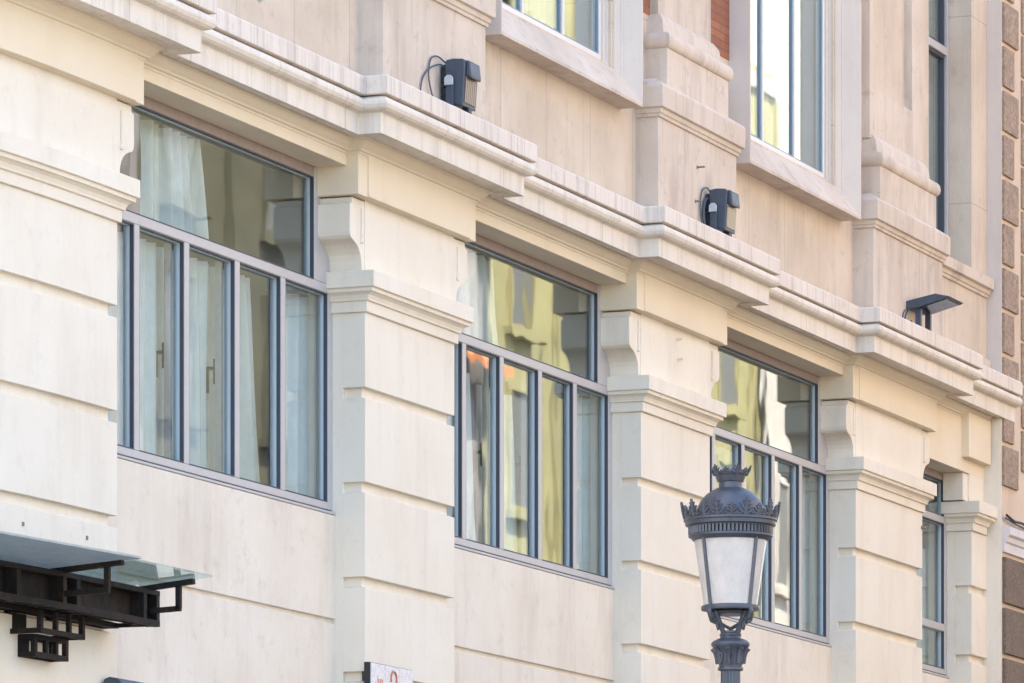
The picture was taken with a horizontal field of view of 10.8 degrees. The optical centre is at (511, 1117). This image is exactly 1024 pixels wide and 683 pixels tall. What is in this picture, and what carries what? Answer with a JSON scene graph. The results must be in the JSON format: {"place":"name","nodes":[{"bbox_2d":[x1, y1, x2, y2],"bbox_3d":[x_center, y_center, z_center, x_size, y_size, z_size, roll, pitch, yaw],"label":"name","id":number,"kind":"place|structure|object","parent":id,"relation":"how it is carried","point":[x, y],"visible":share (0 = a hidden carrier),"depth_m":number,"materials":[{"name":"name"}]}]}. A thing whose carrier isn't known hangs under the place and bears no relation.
{"place":"outdoors","nodes":[
{"label":"outdoors","id":0,"kind":"place"},
{"bbox_2d":[0,0,1022,682],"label":"corner building","id":1,"kind":"structure","parent":0,"point":[338,344],"depth_m":43.08,"materials":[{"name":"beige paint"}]},
{"bbox_2d":[0,531,195,661],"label":"entrance canopy","id":2,"kind":"object","parent":1,"relation":"attached to","point":[35,572],"visible":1,"depth_m":34.54,"materials":[{"name":"metal"}]},
{"bbox_2d":[104,677,142,682],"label":"wall lamp","id":3,"kind":"object","parent":1,"relation":"attached to","point":[112,680],"visible":1,"depth_m":35.73,"materials":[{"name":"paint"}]},
{"bbox_2d":[108,96,335,514],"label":"window","id":4,"kind":"structure","parent":1,"relation":"in","point":[218,260],"depth_m":38.50,"materials":[{"name":"glass"}]},
{"bbox_2d":[364,662,412,682],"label":"tile sign","id":5,"kind":"object","parent":1,"relation":"attached to","point":[377,673],"visible":1,"depth_m":40.20,"materials":[{"name":"white ceramic"}]},
{"bbox_2d":[420,55,480,113],"bbox_3d":[-0.451,-7.782,40.711,0.245,0.464,0.710,0,0,21],"label":"floodlight","id":6,"kind":"object","parent":1,"relation":"attached to","point":[460,77],"visible":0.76,"depth_m":40.76,"materials":[{"name":"paint"}]},
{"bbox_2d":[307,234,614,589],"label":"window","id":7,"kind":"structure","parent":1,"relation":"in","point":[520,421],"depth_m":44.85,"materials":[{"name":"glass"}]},
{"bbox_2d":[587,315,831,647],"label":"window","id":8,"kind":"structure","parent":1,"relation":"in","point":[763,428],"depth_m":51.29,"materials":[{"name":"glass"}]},
{"bbox_2d":[699,187,739,236],"bbox_3d":[1.800,-7.803,46.532,0.246,0.432,0.448,0,0,21],"label":"floodlight","id":9,"kind":"object","parent":1,"relation":"on","point":[722,205],"visible":0.82,"depth_m":46.46,"materials":[{"name":"paint"}]},
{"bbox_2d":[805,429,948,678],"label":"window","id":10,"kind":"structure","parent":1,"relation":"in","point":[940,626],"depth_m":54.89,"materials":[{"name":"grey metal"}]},
{"bbox_2d":[902,294,962,330],"bbox_3d":[4.023,-7.758,52.160,0.523,0.355,0.620,0,0,21],"label":"floodlight","id":11,"kind":"object","parent":1,"relation":"on","point":[927,306],"visible":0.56,"depth_m":52.08,"materials":[{"name":"paint"}]},
{"bbox_2d":[680,463,780,682],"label":"street lamp","id":12,"kind":"object","parent":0,"point":[730,522],"visible":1,"depth_m":35.24,"materials":[{"name":"grey metal"}]},
{"bbox_2d":[983,0,1023,682],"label":"stone building","id":13,"kind":"structure","parent":0,"point":[1003,594],"depth_m":55.42,"materials":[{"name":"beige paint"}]}
]}

